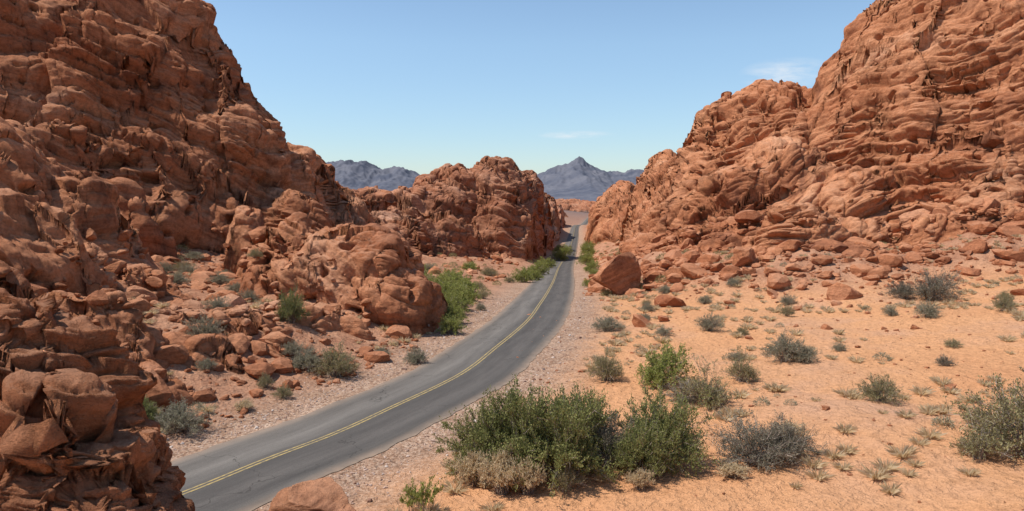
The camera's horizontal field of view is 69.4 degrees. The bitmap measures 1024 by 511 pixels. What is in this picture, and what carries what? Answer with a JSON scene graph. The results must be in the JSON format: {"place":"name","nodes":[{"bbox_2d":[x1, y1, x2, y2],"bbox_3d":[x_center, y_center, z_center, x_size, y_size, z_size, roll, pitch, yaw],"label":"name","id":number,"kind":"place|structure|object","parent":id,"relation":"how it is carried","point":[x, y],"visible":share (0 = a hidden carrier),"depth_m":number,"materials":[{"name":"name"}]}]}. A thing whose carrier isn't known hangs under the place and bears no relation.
{"place":"outdoors","nodes":[
{"label":"outdoors","id":0,"kind":"place"},
{"bbox_2d":[0,0,380,257],"bbox_3d":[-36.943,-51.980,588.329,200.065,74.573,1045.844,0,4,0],"label":"sandstone cliff","id":1,"kind":"structure","parent":0,"point":[161,118],"depth_m":96.32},
{"bbox_2d":[171,218,587,510],"bbox_3d":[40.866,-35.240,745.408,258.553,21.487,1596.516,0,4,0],"label":"asphalt road","id":2,"kind":"structure","parent":0,"point":[256,486],"depth_m":37.77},
{"bbox_2d":[182,230,574,494],"bbox_3d":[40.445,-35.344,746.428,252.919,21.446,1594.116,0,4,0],"label":"road centre line","id":3,"kind":"object","parent":2,"relation":"on","point":[375,413],"visible":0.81,"depth_m":37.17,"materials":[{"name":"yellow paint"}]},
{"bbox_2d":[326,156,643,200],"bbox_3d":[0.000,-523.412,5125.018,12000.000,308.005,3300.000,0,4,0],"label":"mountain range","id":4,"kind":"structure","parent":0,"point":[580,178],"depth_m":4647.85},
{"bbox_2d":[203,0,874,174],"label":"sky","id":5,"kind":"structure","parent":0,"point":[419,86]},
{"bbox_2d":[142,210,1023,510],"bbox_3d":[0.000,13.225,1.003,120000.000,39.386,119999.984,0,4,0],"label":"desert ground","id":6,"kind":"structure","parent":0,"point":[994,484],"depth_m":41.49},
{"bbox_2d":[0,260,194,510],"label":"sandstone outcrop","id":7,"kind":"object","parent":6,"relation":"on","point":[80,430],"visible":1,"depth_m":10.04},
{"bbox_2d":[143,394,163,419],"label":"creosote bush","id":8,"kind":"object","parent":6,"relation":"on","point":[151,410],"visible":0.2,"depth_m":34.64,"materials":[{"name":"green plant"}]},
{"bbox_2d":[159,261,175,272],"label":"sagebrush","id":9,"kind":"object","parent":6,"relation":"on","point":[166,267],"visible":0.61,"depth_m":70.30,"materials":[{"name":"grey plant"}]},
{"bbox_2d":[170,272,194,283],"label":"sagebrush","id":10,"kind":"object","parent":6,"relation":"on","point":[179,279],"visible":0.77,"depth_m":66.18,"materials":[{"name":"grey plant"}]},
{"bbox_2d":[149,395,216,435],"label":"sagebrush","id":11,"kind":"object","parent":6,"relation":"on","point":[182,421],"visible":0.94,"depth_m":34.39,"materials":[{"name":"grey plant"}]},
{"bbox_2d":[170,252,196,270],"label":"brittlebush","id":12,"kind":"object","parent":6,"relation":"on","point":[180,263],"visible":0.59,"depth_m":80.27,"materials":[{"name":"green plant"}]},
{"bbox_2d":[175,262,198,274],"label":"sagebrush","id":13,"kind":"object","parent":6,"relation":"on","point":[187,268],"visible":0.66,"depth_m":74.98,"materials":[{"name":"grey plant"}]},
{"bbox_2d":[182,251,204,259],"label":"sagebrush","id":14,"kind":"object","parent":6,"relation":"on","point":[194,254],"visible":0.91,"depth_m":87.99,"materials":[{"name":"grey plant"}]},
{"bbox_2d":[181,311,228,335],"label":"sagebrush","id":15,"kind":"object","parent":6,"relation":"on","point":[210,327],"visible":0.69,"depth_m":44.70,"materials":[{"name":"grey plant"}]},
{"bbox_2d":[194,357,217,369],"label":"sagebrush","id":16,"kind":"object","parent":6,"relation":"on","point":[207,363],"visible":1,"depth_m":41.80,"materials":[{"name":"grey plant"}]},
{"bbox_2d":[206,274,234,283],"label":"sagebrush","id":17,"kind":"object","parent":6,"relation":"on","point":[221,278],"visible":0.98,"depth_m":68.11,"materials":[{"name":"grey plant"}]},
{"bbox_2d":[0,117,449,412],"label":"sandstone outcrop","id":18,"kind":"object","parent":6,"relation":"on","point":[48,206],"visible":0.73,"depth_m":58.30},
{"bbox_2d":[202,295,233,309],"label":"sagebrush","id":19,"kind":"object","parent":18,"relation":"on","point":[218,303],"visible":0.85,"depth_m":51.29,"materials":[{"name":"grey plant"}]},
{"bbox_2d":[244,246,265,258],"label":"brittlebush","id":20,"kind":"object","parent":18,"relation":"on","point":[254,253],"visible":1,"depth_m":68.94,"materials":[{"name":"green plant"}]},
{"bbox_2d":[30,222,420,427],"bbox_3d":[-24.568,2.071,66.274,35.665,10.398,65.840,0,4,0],"label":"rock rubble","id":21,"kind":"object","parent":6,"relation":"on","point":[160,392],"visible":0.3,"depth_m":48.12,"materials":[{"name":"stone"}]},
{"bbox_2d":[220,282,239,291],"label":"sagebrush","id":22,"kind":"object","parent":6,"relation":"on","point":[235,287],"visible":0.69,"depth_m":64.23,"materials":[{"name":"grey plant"}]},
{"bbox_2d":[232,397,254,409],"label":"dry grass clump","id":23,"kind":"object","parent":6,"relation":"on","point":[243,403],"visible":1,"depth_m":38.11,"materials":[{"name":"plant"}]},
{"bbox_2d":[236,288,259,299],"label":"sagebrush","id":24,"kind":"object","parent":6,"relation":"on","point":[249,295],"visible":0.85,"depth_m":60.21,"materials":[{"name":"grey plant"}]},
{"bbox_2d":[256,372,275,388],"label":"brittlebush","id":25,"kind":"object","parent":6,"relation":"on","point":[265,382],"visible":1,"depth_m":41.88,"materials":[{"name":"green plant"}]},
{"bbox_2d":[271,383,293,398],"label":"brittlebush","id":26,"kind":"object","parent":6,"relation":"on","point":[281,390],"visible":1,"depth_m":40.55,"materials":[{"name":"green plant"}]},
{"bbox_2d":[274,281,310,322],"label":"creosote bush","id":27,"kind":"object","parent":6,"relation":"on","point":[290,310],"visible":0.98,"depth_m":51.55,"materials":[{"name":"green plant"}]},
{"bbox_2d":[280,337,305,354],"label":"sagebrush","id":28,"kind":"object","parent":6,"relation":"on","point":[291,348],"visible":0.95,"depth_m":46.94,"materials":[{"name":"grey plant"}]},
{"bbox_2d":[285,343,323,371],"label":"sagebrush","id":29,"kind":"object","parent":6,"relation":"on","point":[310,358],"visible":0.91,"depth_m":45.85,"materials":[{"name":"grey plant"}]},
{"bbox_2d":[269,477,355,510],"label":"boulder","id":30,"kind":"object","parent":6,"relation":"on","point":[324,494],"visible":1,"depth_m":19.95,"materials":[{"name":"stone"}]},
{"bbox_2d":[304,341,361,379],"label":"brittlebush","id":31,"kind":"object","parent":6,"relation":"on","point":[334,367],"visible":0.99,"depth_m":45.22,"materials":[{"name":"green plant"}]},
{"bbox_2d":[167,283,621,504],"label":"roadside gravel","id":32,"kind":"structure","parent":6,"relation":"on","point":[386,464],"depth_m":42.48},
{"bbox_2d":[399,478,419,510],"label":"desert milkweed","id":33,"kind":"object","parent":6,"relation":"on","point":[409,502],"visible":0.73,"depth_m":25.59,"materials":[{"name":"green plant"}]},
{"bbox_2d":[401,343,429,364],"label":"sagebrush","id":34,"kind":"object","parent":6,"relation":"on","point":[416,356],"visible":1,"depth_m":49.49,"materials":[{"name":"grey plant"}]},
{"bbox_2d":[402,475,443,510],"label":"desert milkweed","id":35,"kind":"object","parent":6,"relation":"on","point":[421,494],"visible":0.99,"depth_m":25.19,"materials":[{"name":"green plant"}]},
{"bbox_2d":[434,266,464,281],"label":"mesquite bush","id":36,"kind":"object","parent":6,"relation":"on","point":[451,272],"visible":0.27,"depth_m":101.73,"materials":[{"name":"green plant"}]},
{"bbox_2d":[435,313,467,335],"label":"mesquite bush","id":37,"kind":"object","parent":6,"relation":"on","point":[449,325],"visible":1,"depth_m":60.12,"materials":[{"name":"green plant"}]},
{"bbox_2d":[431,274,473,296],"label":"mesquite bush","id":38,"kind":"object","parent":6,"relation":"on","point":[449,284],"visible":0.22,"depth_m":77.58,"materials":[{"name":"green plant"}]},
{"bbox_2d":[443,290,469,312],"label":"mesquite bush","id":39,"kind":"object","parent":6,"relation":"on","point":[456,300],"visible":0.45,"depth_m":70.80,"materials":[{"name":"green plant"}]},
{"bbox_2d":[444,302,468,323],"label":"mesquite bush","id":40,"kind":"object","parent":6,"relation":"on","point":[454,311],"visible":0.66,"depth_m":65.27,"materials":[{"name":"green plant"}]},
{"bbox_2d":[440,283,474,307],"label":"mesquite bush","id":41,"kind":"object","parent":6,"relation":"on","point":[470,302],"visible":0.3,"depth_m":74.02,"materials":[{"name":"green plant"}]},
{"bbox_2d":[441,269,481,291],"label":"mesquite bush","id":42,"kind":"object","parent":6,"relation":"on","point":[470,283],"visible":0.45,"depth_m":91.15,"materials":[{"name":"green plant"}]},
{"bbox_2d":[446,448,490,486],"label":"dry grass clump","id":43,"kind":"object","parent":6,"relation":"on","point":[467,469],"visible":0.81,"depth_m":27.64,"materials":[{"name":"plant"}]},
{"bbox_2d":[456,278,481,301],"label":"mesquite bush","id":44,"kind":"object","parent":6,"relation":"on","point":[472,297],"visible":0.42,"depth_m":82.48,"materials":[{"name":"green plant"}]},
{"bbox_2d":[459,261,479,269],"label":"mesquite bush","id":45,"kind":"object","parent":6,"relation":"on","point":[468,265],"visible":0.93,"depth_m":140.38,"materials":[{"name":"green plant"}]},
{"bbox_2d":[347,155,595,260],"bbox_3d":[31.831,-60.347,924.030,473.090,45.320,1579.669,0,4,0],"label":"sandstone butte","id":46,"kind":"object","parent":6,"relation":"on","point":[487,206],"visible":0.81,"depth_m":193.05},
{"bbox_2d":[432,398,513,478],"bbox_3d":[-0.830,7.120,29.340,4.322,3.128,3.674,-2,5,-23],"label":"creosote bush","id":47,"kind":"object","parent":6,"relation":"on","point":[477,426],"visible":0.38,"depth_m":28.91,"materials":[{"name":"green plant"}]},
{"bbox_2d":[477,265,500,275],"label":"brittlebush","id":48,"kind":"object","parent":6,"relation":"on","point":[488,272],"visible":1,"depth_m":130.18,"materials":[{"name":"green plant"}]},
{"bbox_2d":[475,443,518,495],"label":"dry grass clump","id":49,"kind":"object","parent":6,"relation":"on","point":[498,471],"visible":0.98,"depth_m":26.79,"materials":[{"name":"plant"}]},
{"bbox_2d":[457,373,572,492],"bbox_3d":[0.339,6.646,28.642,4.468,4.055,5.299,1,4,9],"label":"creosote bush","id":50,"kind":"object","parent":6,"relation":"on","point":[512,406],"visible":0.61,"depth_m":28.17,"materials":[{"name":"green plant"}]},
{"bbox_2d":[421,244,618,281],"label":"rock rubble","id":51,"kind":"object","parent":6,"relation":"on","point":[498,259],"visible":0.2,"depth_m":154.95,"materials":[{"name":"stone"}]},
{"bbox_2d":[510,267,536,282],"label":"mesquite bush","id":52,"kind":"object","parent":6,"relation":"on","point":[525,276],"visible":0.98,"depth_m":118.06,"materials":[{"name":"green plant"}]},
{"bbox_2d":[508,452,549,494],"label":"dry grass clump","id":53,"kind":"object","parent":6,"relation":"on","point":[532,476],"visible":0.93,"depth_m":26.51,"materials":[{"name":"plant"}]},
{"bbox_2d":[522,264,543,279],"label":"mesquite bush","id":54,"kind":"object","parent":6,"relation":"on","point":[536,274],"visible":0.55,"depth_m":123.92,"materials":[{"name":"green plant"}]},
{"bbox_2d":[176,238,897,295],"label":"valley scrub","id":55,"kind":"object","parent":6,"relation":"on","point":[603,291],"visible":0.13,"depth_m":104.80,"materials":[{"name":"green plant"}]},
{"bbox_2d":[527,260,549,274],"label":"mesquite bush","id":56,"kind":"object","parent":6,"relation":"on","point":[543,270],"visible":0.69,"depth_m":140.00,"materials":[{"name":"green plant"}]},
{"bbox_2d":[538,256,558,267],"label":"mesquite bush","id":57,"kind":"object","parent":6,"relation":"on","point":[550,262],"visible":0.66,"depth_m":169.82,"materials":[{"name":"green plant"}]},
{"bbox_2d":[548,248,567,260],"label":"mesquite bush","id":58,"kind":"object","parent":6,"relation":"on","point":[559,256],"visible":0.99,"depth_m":220.00,"materials":[{"name":"green plant"}]},
{"bbox_2d":[493,381,624,498],"bbox_3d":[2.069,6.696,27.934,5.784,3.707,4.809,-3,5,-33],"label":"creosote bush","id":59,"kind":"object","parent":6,"relation":"on","point":[563,433],"visible":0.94,"depth_m":27.32,"materials":[{"name":"green plant"}]},
{"bbox_2d":[560,244,574,255],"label":"mesquite bush","id":60,"kind":"object","parent":6,"relation":"on","point":[568,250],"visible":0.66,"depth_m":269.73,"materials":[{"name":"green plant"}]},
{"bbox_2d":[547,451,589,496],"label":"brittlebush","id":61,"kind":"object","parent":6,"relation":"on","point":[564,478],"visible":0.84,"depth_m":26.80,"materials":[{"name":"green plant"}]},
{"bbox_2d":[128,231,1023,510],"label":"dry grass","id":62,"kind":"structure","parent":6,"relation":"on","point":[882,471],"depth_m":39.05,"materials":[{"name":"plant"}]},
{"bbox_2d":[555,381,611,473],"bbox_3d":[2.745,6.747,29.501,3.561,3.475,4.174,-1,4,-9],"label":"creosote bush","id":63,"kind":"object","parent":6,"relation":"on","point":[574,400],"visible":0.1,"depth_m":29.29,"materials":[{"name":"green plant"}]},
{"bbox_2d":[575,252,595,265],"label":"mesquite bush","id":64,"kind":"object","parent":6,"relation":"on","point":[585,258],"visible":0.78,"depth_m":185.02,"materials":[{"name":"green plant"}]},
{"bbox_2d":[579,242,595,253],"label":"mesquite bush","id":65,"kind":"object","parent":6,"relation":"on","point":[587,248],"visible":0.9,"depth_m":270.06,"materials":[{"name":"green plant"}]},
{"bbox_2d":[583,258,600,271],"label":"mesquite bush","id":66,"kind":"object","parent":6,"relation":"on","point":[592,264],"visible":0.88,"depth_m":150.21,"materials":[{"name":"green plant"}]},
{"bbox_2d":[176,246,1023,428],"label":"scrub","id":67,"kind":"object","parent":6,"relation":"on","point":[889,358],"visible":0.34,"depth_m":46.17,"materials":[{"name":"green plant"}]},
{"bbox_2d":[582,345,627,382],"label":"brittlebush","id":68,"kind":"object","parent":6,"relation":"on","point":[605,373],"visible":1,"depth_m":43.83,"materials":[{"name":"green plant"}]},
{"bbox_2d":[589,314,629,330],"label":"sagebrush","id":69,"kind":"object","parent":6,"relation":"on","point":[607,325],"visible":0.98,"depth_m":61.36,"materials":[{"name":"green plant"}]},
{"bbox_2d":[592,252,640,294],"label":"boulder","id":70,"kind":"object","parent":6,"relation":"on","point":[619,274],"visible":0.86,"depth_m":90.69,"materials":[{"name":"stone"}]},
{"bbox_2d":[588,407,644,480],"bbox_3d":[3.906,7.105,28.774,3.066,2.324,3.698,4,6,43],"label":"blackbrush","id":71,"kind":"object","parent":6,"relation":"on","point":[606,434],"visible":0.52,"depth_m":28.65,"materials":[{"name":"grey plant"}]},
{"bbox_2d":[622,467,655,489],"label":"dry grass clump","id":72,"kind":"object","parent":6,"relation":"on","point":[640,479],"visible":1,"depth_m":26.56,"materials":[{"name":"plant"}]},
{"bbox_2d":[599,414,682,485],"bbox_3d":[4.953,7.120,27.737,2.983,2.442,3.240,-2,5,-21],"label":"creosote bush","id":73,"kind":"object","parent":6,"relation":"on","point":[630,453],"visible":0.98,"depth_m":27.41,"materials":[{"name":"green plant"}]},
{"bbox_2d":[655,284,669,293],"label":"sagebrush","id":74,"kind":"object","parent":6,"relation":"on","point":[664,289],"visible":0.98,"depth_m":84.37,"materials":[{"name":"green plant"}]},
{"bbox_2d":[654,325,674,335],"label":"sagebrush","id":75,"kind":"object","parent":6,"relation":"on","point":[663,331],"visible":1,"depth_m":57.44,"materials":[{"name":"green plant"}]},
{"bbox_2d":[634,337,697,389],"bbox_3d":[8.843,6.150,42.636,3.693,2.890,3.986,2,5,20],"label":"mesquite bush","id":76,"kind":"object","parent":6,"relation":"on","point":[654,373],"visible":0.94,"depth_m":42.31,"materials":[{"name":"green plant"}]},
{"bbox_2d":[616,373,723,478],"bbox_3d":[5.909,6.426,28.872,3.462,3.602,4.083,-1,5,-15],"label":"creosote bush","id":77,"kind":"object","parent":6,"relation":"on","point":[676,419],"visible":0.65,"depth_m":28.26,"materials":[{"name":"green plant"}]},
{"bbox_2d":[663,373,700,404],"bbox_3d":[9.319,7.155,39.294,2.484,1.417,2.623,-2,5,-20],"label":"blackbrush","id":78,"kind":"object","parent":6,"relation":"on","point":[672,395],"visible":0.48,"depth_m":39.11,"materials":[{"name":"grey plant"}]},
{"bbox_2d":[665,353,742,410],"bbox_3d":[9.998,6.431,38.207,3.759,2.796,3.191,3,5,35],"label":"brittlebush","id":79,"kind":"object","parent":6,"relation":"on","point":[717,399],"visible":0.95,"depth_m":37.94,"materials":[{"name":"green plant"}]},
{"bbox_2d":[695,295,712,303],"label":"sagebrush","id":80,"kind":"object","parent":6,"relation":"on","point":[702,300],"visible":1,"depth_m":76.34,"materials":[{"name":"green plant"}]},
{"bbox_2d":[693,309,730,331],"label":"sagebrush","id":81,"kind":"object","parent":6,"relation":"on","point":[707,323],"visible":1,"depth_m":58.36,"materials":[{"name":"green plant"}]},
{"bbox_2d":[726,278,742,285],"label":"sagebrush","id":82,"kind":"object","parent":6,"relation":"on","point":[734,281],"visible":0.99,"depth_m":80.21,"materials":[{"name":"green plant"}]},
{"bbox_2d":[716,459,753,479],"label":"dry grass clump","id":83,"kind":"object","parent":6,"relation":"on","point":[732,469],"visible":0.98,"depth_m":27.24,"materials":[{"name":"plant"}]},
{"bbox_2d":[714,343,761,387],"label":"brittlebush","id":84,"kind":"object","parent":6,"relation":"on","point":[743,374],"visible":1,"depth_m":42.82,"materials":[{"name":"green plant"}]},
{"bbox_2d":[734,325,749,336],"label":"brittlebush","id":85,"kind":"object","parent":6,"relation":"on","point":[744,331],"visible":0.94,"depth_m":56.42,"materials":[{"name":"green plant"}]},
{"bbox_2d":[732,246,755,266],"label":"boulder","id":86,"kind":"object","parent":6,"relation":"on","point":[745,256],"visible":0.81,"depth_m":85.27,"materials":[{"name":"stone"}]},
{"bbox_2d":[698,405,806,474],"bbox_3d":[9.551,7.157,29.182,3.983,2.126,4.420,0,4,3],"label":"blackbrush","id":87,"kind":"object","parent":6,"relation":"on","point":[757,457],"visible":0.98,"depth_m":28.62,"materials":[{"name":"grey plant"}]},
{"bbox_2d":[516,286,1023,510],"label":"pebbles","id":88,"kind":"object","parent":6,"relation":"on","point":[826,407],"visible":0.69,"depth_m":44.70,"materials":[{"name":"stone"}]},
{"bbox_2d":[759,325,810,361],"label":"sagebrush","id":89,"kind":"object","parent":6,"relation":"on","point":[785,349],"visible":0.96,"depth_m":46.79,"materials":[{"name":"green plant"}]},
{"bbox_2d":[779,303,794,315],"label":"brittlebush","id":90,"kind":"object","parent":6,"relation":"on","point":[786,310],"visible":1,"depth_m":64.35,"materials":[{"name":"green plant"}]},
{"bbox_2d":[777,292,798,304],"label":"sagebrush","id":91,"kind":"object","parent":6,"relation":"on","point":[788,300],"visible":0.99,"depth_m":72.35,"materials":[{"name":"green plant"}]},
{"bbox_2d":[756,409,829,458],"bbox_3d":[10.785,7.126,29.469,2.760,1.890,3.024,-2,5,-24],"label":"blackbrush","id":92,"kind":"object","parent":6,"relation":"on","point":[802,441],"visible":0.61,"depth_m":29.15,"materials":[{"name":"grey plant"}]},
{"bbox_2d":[773,418,812,438],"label":"dry grass clump","id":93,"kind":"object","parent":6,"relation":"on","point":[797,427],"visible":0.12,"depth_m":31.23,"materials":[{"name":"plant"}]},
{"bbox_2d":[583,198,1023,339],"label":"rock rubble","id":94,"kind":"object","parent":6,"relation":"on","point":[853,246],"visible":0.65,"depth_m":85.45,"materials":[{"name":"stone"}]},
{"bbox_2d":[791,340,822,362],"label":"sagebrush","id":95,"kind":"object","parent":6,"relation":"on","point":[799,358],"visible":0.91,"depth_m":46.36,"materials":[{"name":"green plant"}]},
{"bbox_2d":[830,342,848,351],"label":"sagebrush","id":96,"kind":"object","parent":6,"relation":"on","point":[839,347],"visible":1,"depth_m":49.53,"materials":[{"name":"green plant"}]},
{"bbox_2d":[852,372,908,406],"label":"brittlebush","id":97,"kind":"object","parent":6,"relation":"on","point":[888,392],"visible":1,"depth_m":36.48,"materials":[{"name":"green plant"}]},
{"bbox_2d":[882,304,899,315],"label":"sagebrush","id":98,"kind":"object","parent":6,"relation":"on","point":[890,311],"visible":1,"depth_m":60.35,"materials":[{"name":"green plant"}]},
{"bbox_2d":[877,279,916,298],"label":"blackbrush","id":99,"kind":"object","parent":6,"relation":"on","point":[903,291],"visible":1,"depth_m":69.22,"materials":[{"name":"grey plant"}]},
{"bbox_2d":[907,300,942,317],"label":"sagebrush","id":100,"kind":"object","parent":6,"relation":"on","point":[931,311],"visible":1,"depth_m":58.39,"materials":[{"name":"green plant"}]},
{"bbox_2d":[907,265,964,300],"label":"blackbrush","id":101,"kind":"object","parent":6,"relation":"on","point":[929,288],"visible":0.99,"depth_m":67.98,"materials":[{"name":"grey plant"}]},
{"bbox_2d":[935,353,958,365],"bbox_3d":[25.440,6.130,43.547,1.319,0.827,1.195,-2,5,-24],"label":"blackbrush","id":102,"kind":"object","parent":6,"relation":"on","point":[943,362],"visible":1,"depth_m":43.45,"materials":[{"name":"grey plant"}]},
{"bbox_2d":[943,338,963,347],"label":"brittlebush","id":103,"kind":"object","parent":6,"relation":"on","point":[954,343],"visible":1,"depth_m":48.52,"materials":[{"name":"green plant"}]},
{"bbox_2d":[940,372,1023,461],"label":"brittlebush","id":104,"kind":"object","parent":6,"relation":"on","point":[1015,415],"visible":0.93,"depth_m":28.28,"materials":[{"name":"green plant"}]},
{"bbox_2d":[945,414,1022,461],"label":"brittlebush","id":105,"kind":"object","parent":6,"relation":"on","point":[973,444],"visible":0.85,"depth_m":27.75,"materials":[{"name":"green plant"}]},
{"bbox_2d":[988,292,1019,311],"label":"brittlebush","id":106,"kind":"object","parent":6,"relation":"on","point":[1001,306],"visible":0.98,"depth_m":58.31,"materials":[{"name":"green plant"}]},
{"bbox_2d":[992,289,1019,300],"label":"brittlebush","id":107,"kind":"object","parent":6,"relation":"on","point":[1010,296],"visible":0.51,"depth_m":64.27,"materials":[{"name":"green plant"}]},
{"bbox_2d":[584,0,1023,253],"bbox_3d":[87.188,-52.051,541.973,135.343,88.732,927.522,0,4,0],"label":"sandstone cliff","id":108,"kind":"structure","parent":0,"point":[918,104],"depth_m":114.51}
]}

